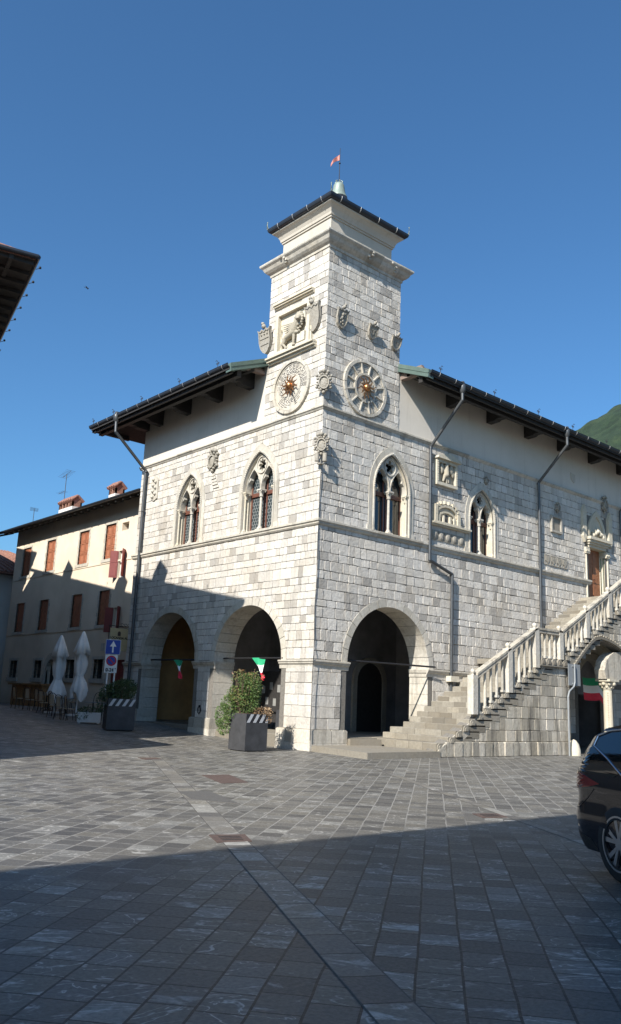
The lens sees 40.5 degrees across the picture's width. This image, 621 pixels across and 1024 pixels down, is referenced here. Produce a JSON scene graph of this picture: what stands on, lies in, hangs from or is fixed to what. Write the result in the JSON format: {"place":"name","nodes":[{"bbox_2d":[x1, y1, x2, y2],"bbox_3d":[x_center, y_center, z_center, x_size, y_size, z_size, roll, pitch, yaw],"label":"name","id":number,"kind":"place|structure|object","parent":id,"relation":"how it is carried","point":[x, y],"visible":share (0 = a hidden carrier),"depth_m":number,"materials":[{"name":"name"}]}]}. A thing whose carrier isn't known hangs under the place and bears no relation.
{"place":"outdoors","nodes":[
{"label":"outdoors","id":0,"kind":"place"},
{"bbox_2d":[275,710,278,730],"bbox_3d":[-1.023,7.660,30.699,0.100,0.860,0.660,13,-17,-40],"label":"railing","id":1,"kind":"object","parent":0,"point":[277,719],"visible":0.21,"depth_m":30.86,"materials":[{"name":"grey metal"}]},
{"bbox_2d":[0,702,620,1023],"bbox_3d":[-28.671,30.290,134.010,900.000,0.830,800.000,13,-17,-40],"label":"piazza ground","id":2,"kind":"structure","parent":0,"point":[132,891],"depth_m":7.56,"materials":[{"name":"stone"}]},
{"bbox_2d":[0,550,15,682],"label":"white house","id":3,"kind":"structure","parent":2,"relation":"on","point":[7,561],"depth_m":54.43,"materials":[{"name":"paint"}]},
{"bbox_2d":[10,686,23,708],"bbox_3d":[-13.235,8.373,38.043,0.431,0.999,0.496,-10,-17,43],"label":"cafe chair","id":4,"kind":"object","parent":2,"relation":"on","point":[13,691],"visible":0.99,"depth_m":37.97,"materials":[{"name":"wood"}]},
{"bbox_2d":[0,243,40,350],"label":"corner house","id":5,"kind":"structure","parent":2,"relation":"on","point":[18,267],"depth_m":25.64,"materials":[{"name":"grey paint"}]},
{"bbox_2d":[22,687,34,710],"bbox_3d":[-12.574,8.360,37.670,0.431,0.999,0.496,-2,-13,19],"label":"cafe chair","id":6,"kind":"object","parent":2,"relation":"on","point":[27,694],"visible":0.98,"depth_m":37.54,"materials":[{"name":"wood"}]},
{"bbox_2d":[8,683,51,706],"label":"wooden counter","id":7,"kind":"object","parent":2,"relation":"on","point":[20,687],"visible":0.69,"depth_m":43.32,"materials":[{"name":"brown wood"}]},
{"bbox_2d":[32,688,45,710],"bbox_3d":[-12.153,8.415,37.781,0.431,0.999,0.496,-8,-16,38],"label":"cafe chair","id":8,"kind":"object","parent":2,"relation":"on","point":[35,694],"visible":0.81,"depth_m":37.72,"materials":[{"name":"wood"}]},
{"bbox_2d":[36,690,49,713],"bbox_3d":[-11.620,8.256,36.653,0.431,0.999,0.496,-5,-14,28],"label":"cafe chair","id":9,"kind":"object","parent":2,"relation":"on","point":[40,694],"visible":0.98,"depth_m":36.54,"materials":[{"name":"wood"}]},
{"bbox_2d":[47,691,55,713],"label":"cafe chair","id":10,"kind":"object","parent":2,"relation":"on","point":[49,692],"visible":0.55,"depth_m":36.50,"materials":[{"name":"wood"}]},
{"bbox_2d":[46,693,59,716],"bbox_3d":[-10.745,8.083,35.290,0.431,0.999,0.496,-1,-13,14],"label":"cafe chair","id":11,"kind":"object","parent":2,"relation":"on","point":[52,699],"visible":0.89,"depth_m":35.16,"materials":[{"name":"wicker"}]},
{"bbox_2d":[44,635,68,712],"bbox_3d":[-11.246,7.202,37.495,0.827,3.420,0.864,13,-16,-38],"label":"parasol","id":12,"kind":"object","parent":2,"relation":"on","point":[59,654],"visible":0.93,"depth_m":37.41,"materials":[{"name":"white fabric"}]},
{"bbox_2d":[53,695,67,719],"bbox_3d":[-10.176,7.960,34.338,0.431,0.999,0.496,-3,-14,23],"label":"cafe chair","id":13,"kind":"object","parent":2,"relation":"on","point":[58,702],"visible":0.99,"depth_m":34.21,"materials":[{"name":"wicker"}]},
{"bbox_2d":[63,695,75,720],"bbox_3d":[-9.806,7.981,34.286,0.496,0.999,0.431,10,-15,-30],"label":"cafe chair","id":14,"kind":"object","parent":2,"relation":"on","point":[65,700],"visible":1,"depth_m":34.22,"materials":[{"name":"wicker"}]},
{"bbox_2d":[63,692,76,711],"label":"cafe chair","id":15,"kind":"object","parent":2,"relation":"on","point":[75,696],"visible":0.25,"depth_m":38.48,"materials":[{"name":"wood"}]},
{"bbox_2d":[0,481,140,708],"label":"yellow inn","id":16,"kind":"structure","parent":2,"relation":"on","point":[72,580],"depth_m":46.52,"materials":[{"name":"paint"}]},
{"bbox_2d":[49,666,53,683],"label":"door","id":17,"kind":"structure","parent":16,"relation":"in","point":[51,676],"depth_m":47.01,"materials":[{"name":"brown wood"}]},
{"bbox_2d":[58,470,74,498],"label":"tv aerial","id":18,"kind":"object","parent":16,"relation":"attached to","point":[65,483],"visible":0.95,"depth_m":51.86,"materials":[{"name":"grey metal"}]},
{"bbox_2d":[110,660,124,692],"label":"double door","id":19,"kind":"structure","parent":16,"relation":"in","point":[119,673],"depth_m":41.34,"materials":[{"name":"red wood"}]},
{"bbox_2d":[108,623,128,651],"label":"inn sign","id":20,"kind":"object","parent":16,"relation":"attached to","point":[119,634],"visible":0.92,"depth_m":40.25,"materials":[{"name":"beige metal"}]},
{"bbox_2d":[67,631,90,715],"bbox_3d":[-10.093,7.081,36.981,0.838,3.660,0.878,11,-15,-34],"label":"parasol","id":21,"kind":"object","parent":2,"relation":"on","point":[82,652],"visible":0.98,"depth_m":36.87,"materials":[{"name":"white fabric"}]},
{"bbox_2d":[77,712,100,723],"bbox_3d":[-8.840,8.220,33.607,0.900,0.440,0.400,6,-13,-14],"label":"planter","id":22,"kind":"object","parent":2,"relation":"on","point":[92,717],"visible":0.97,"depth_m":33.43,"materials":[{"name":"white paint"}]},
{"bbox_2d":[75,706,102,719],"bbox_3d":[-8.843,8.025,33.613,1.091,0.594,0.634,6,-13,-14],"label":"herb plant","id":23,"kind":"object","parent":22,"relation":"in","point":[83,708],"visible":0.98,"depth_m":33.56,"materials":[{"name":"green plant"}]},
{"bbox_2d":[86,693,100,711],"bbox_3d":[-9.771,8.649,37.996,0.431,0.999,0.496,-5,-14,28],"label":"cafe chair","id":24,"kind":"object","parent":2,"relation":"on","point":[97,695],"visible":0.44,"depth_m":38.21,"materials":[{"name":"wicker"}]},
{"bbox_2d":[102,639,120,720],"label":"road signs","id":25,"kind":"object","parent":2,"relation":"on","point":[113,647],"visible":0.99,"depth_m":34.10,"materials":[{"name":"blue metal"}]},
{"bbox_2d":[102,698,135,730],"bbox_3d":[-7.303,7.707,32.096,1.047,1.164,1.047,7,-14,-20],"label":"planter","id":26,"kind":"object","parent":2,"relation":"on","point":[118,714],"visible":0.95,"depth_m":31.64,"materials":[{"name":"black paint"}]},
{"bbox_2d":[96,678,137,710],"bbox_3d":[-7.371,6.987,32.210,1.470,1.323,1.219,13,-17,-40],"label":"shrub","id":27,"kind":"object","parent":26,"relation":"in","point":[110,691],"visible":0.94,"depth_m":32.08,"materials":[{"name":"green plant"}]},
{"bbox_2d":[202,774,247,783],"bbox_3d":[-1.738,5.475,17.218,0.640,0.048,1.881,7,-13,-19],"label":"manhole cover","id":28,"kind":"object","parent":2,"relation":"on","point":[226,778],"visible":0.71,"depth_m":17.14,"materials":[{"name":"metal"}]},
{"bbox_2d":[228,713,267,751],"bbox_3d":[-2.006,7.091,27.140,0.880,1.164,0.887,13,-17,-40],"label":"planter","id":29,"kind":"object","parent":2,"relation":"on","point":[247,732],"visible":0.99,"depth_m":26.83,"materials":[{"name":"black paint"}]},
{"bbox_2d":[214,669,263,734],"bbox_3d":[-2.287,6.201,27.443,1.322,2.177,1.476,13,-17,-40],"label":"shrub","id":30,"kind":"object","parent":29,"relation":"in","point":[244,688],"visible":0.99,"depth_m":27.25,"materials":[{"name":"green plant"}]},
{"bbox_2d":[251,706,272,723],"bbox_3d":[-1.567,6.555,27.248,0.811,0.595,0.656,13,-17,-40],"label":"dry plant","id":31,"kind":"object","parent":29,"relation":"in","point":[269,714],"visible":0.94,"depth_m":27.20,"materials":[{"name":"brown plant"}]},
{"bbox_2d":[143,749,378,1023],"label":"paving joint","id":32,"kind":"object","parent":2,"relation":"on","point":[357,999],"visible":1,"depth_m":5.96,"materials":[{"name":"grey stone"}]},
{"bbox_2d":[144,749,434,1023],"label":"paving band","id":33,"kind":"object","parent":2,"relation":"on","point":[379,994],"visible":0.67,"depth_m":5.95,"materials":[{"name":"grey stone"}]},
{"bbox_2d":[140,757,159,759],"bbox_3d":[-4.146,6.424,21.865,0.513,0.048,0.714,9,-14,-27],"label":"drain cover","id":34,"kind":"object","parent":33,"relation":"on","point":[149,758],"visible":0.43,"depth_m":21.82,"materials":[{"name":"metal"}]},
{"bbox_2d":[178,791,239,803],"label":"cover slab","id":35,"kind":"structure","parent":33,"relation":"on","point":[206,796],"depth_m":13.91,"materials":[{"name":"grey stone"}]},
{"bbox_2d":[209,834,251,842],"bbox_3d":[-0.931,3.852,9.892,0.448,0.051,0.558,6,-13,-16],"label":"drain cover","id":36,"kind":"object","parent":33,"relation":"on","point":[219,838],"visible":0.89,"depth_m":9.88,"materials":[{"name":"metal"}]},
{"bbox_2d":[154,750,436,1023],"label":"paving joint","id":37,"kind":"object","parent":2,"relation":"on","point":[418,1006],"visible":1,"depth_m":6.04,"materials":[{"name":"grey stone"}]},
{"bbox_2d":[89,148,620,750],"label":"town hall","id":38,"kind":"structure","parent":2,"relation":"on","point":[349,526],"depth_m":34.19,"materials":[{"name":"stone"}]},
{"bbox_2d":[174,660,182,678],"bbox_3d":[-5.574,6.595,35.337,0.168,0.790,1.020,13,-17,-40],"label":"hanging flag","id":39,"kind":"object","parent":38,"relation":"attached to","point":[178,663],"visible":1,"depth_m":35.34,"materials":[{"name":"multicoloured fabric"}]},
{"bbox_2d":[170,467,204,546],"bbox_3d":[-5.127,-0.220,36.765,0.565,3.559,2.520,13,-17,-40],"label":"window","id":40,"kind":"structure","parent":38,"relation":"in","point":[190,519],"depth_m":37.00,"materials":[{"name":"stone"}]},
{"bbox_2d":[235,443,279,533],"bbox_3d":[-1.886,-0.930,33.159,0.565,3.619,2.660,13,-17,-40],"label":"window","id":41,"kind":"structure","parent":38,"relation":"in","point":[261,494],"depth_m":33.38,"materials":[{"name":"stone"}]},
{"bbox_2d":[252,658,264,680],"bbox_3d":[-1.966,5.818,31.192,0.170,0.849,0.960,13,-17,-40],"label":"hanging flag","id":42,"kind":"object","parent":38,"relation":"attached to","point":[259,662],"visible":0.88,"depth_m":31.17,"materials":[{"name":"multicoloured fabric"}]},
{"bbox_2d":[259,671,280,721],"bbox_3d":[-1.625,7.763,34.738,0.066,2.350,1.500,13,-17,-40],"label":"notice board","id":43,"kind":"object","parent":38,"relation":"on","point":[270,695],"visible":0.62,"depth_m":34.77,"materials":[{"name":"paper"}]},
{"bbox_2d":[331,155,339,165],"bbox_3d":[1.069,-15.040,36.065,0.388,0.620,0.062,4,-13,-8],"label":"weather flag","id":44,"kind":"object","parent":38,"relation":"attached to","point":[337,158],"visible":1,"depth_m":36.09,"materials":[{"name":"red metal"}]},
{"bbox_2d":[356,663,381,731],"bbox_3d":[2.568,8.202,37.297,1.600,2.960,0.050,13,-17,-40],"label":"inner door","id":45,"kind":"structure","parent":38,"relation":"in","point":[369,684],"depth_m":37.28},
{"bbox_2d":[366,447,414,538],"bbox_3d":[3.028,-0.788,32.886,2.640,3.619,0.561,13,-17,-40],"label":"window","id":46,"kind":"structure","parent":38,"relation":"in","point":[388,497],"depth_m":33.03,"materials":[{"name":"stone"}]},
{"bbox_2d":[464,483,499,558],"bbox_3d":[7.262,0.361,36.467,2.400,3.299,0.561,13,-17,-40],"label":"window","id":47,"kind":"structure","parent":38,"relation":"in","point":[478,514],"depth_m":36.64,"materials":[{"name":"stone"}]},
{"bbox_2d":[582,677,602,703],"bbox_3d":[12.843,8.133,37.579,2.530,1.410,0.140,13,-17,-40],"label":"flag","id":48,"kind":"object","parent":38,"relation":"attached to","point":[592,690],"visible":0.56,"depth_m":37.32,"materials":[{"name":"multicoloured fabric"}]},
{"bbox_2d":[588,550,599,596],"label":"door","id":49,"kind":"structure","parent":38,"relation":"in","point":[593,558],"depth_m":42.38,"materials":[{"name":"brown wood"}]},
{"bbox_2d":[312,579,620,758],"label":"stone staircase","id":50,"kind":"structure","parent":2,"relation":"on","point":[507,701],"depth_m":31.51,"materials":[{"name":"grey stone"}]},
{"bbox_2d":[364,765,583,844],"bbox_3d":[2.712,5.104,14.847,0.014,0.001,16.229,4,-13,-8],"label":"paving joint","id":51,"kind":"object","parent":2,"relation":"on","point":[486,809],"visible":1,"depth_m":13.68,"materials":[{"name":"grey stone"}]},
{"bbox_2d":[365,765,584,844],"bbox_3d":[2.800,5.136,14.854,0.170,0.054,16.229,4,-13,-8],"label":"paving band","id":52,"kind":"object","parent":2,"relation":"on","point":[572,838],"visible":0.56,"depth_m":13.71,"materials":[{"name":"grey stone"}]},
{"bbox_2d":[373,766,576,837],"bbox_3d":[2.891,5.118,14.873,0.014,0.001,16.229,4,-13,-8],"label":"paving joint","id":53,"kind":"object","parent":2,"relation":"on","point":[487,806],"visible":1,"depth_m":14.11,"materials":[{"name":"grey stone"}]},
{"bbox_2d":[472,813,507,817],"bbox_3d":[2.774,4.709,13.006,0.507,0.051,0.458,6,-13,-16],"label":"drain cover","id":54,"kind":"object","parent":2,"relation":"on","point":[488,815],"visible":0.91,"depth_m":12.99,"materials":[{"name":"metal"}]},
{"bbox_2d":[567,664,580,755],"bbox_3d":[10.370,7.739,33.039,1.054,3.500,0.114,13,-17,-40],"label":"back of sign","id":55,"kind":"object","parent":2,"relation":"on","point":[573,675],"visible":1,"depth_m":33.25,"materials":[{"name":"grey metal"}]},
{"bbox_2d":[576,725,620,882],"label":"parked car","id":56,"kind":"object","parent":2,"relation":"on","point":[598,783],"visible":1,"depth_m":8.66,"materials":[{"name":"black paint"}]},
{"bbox_2d":[0,0,620,553],"label":"sky","id":57,"kind":"structure","parent":0,"point":[149,149],"materials":[{"name":"blue"}]},
{"bbox_2d":[576,404,620,593],"bbox_3d":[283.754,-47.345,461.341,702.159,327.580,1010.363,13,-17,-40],"label":"hill","id":58,"kind":"structure","parent":0,"point":[604,427],"depth_m":419.40,"materials":[{"name":"green plant"}]}
]}

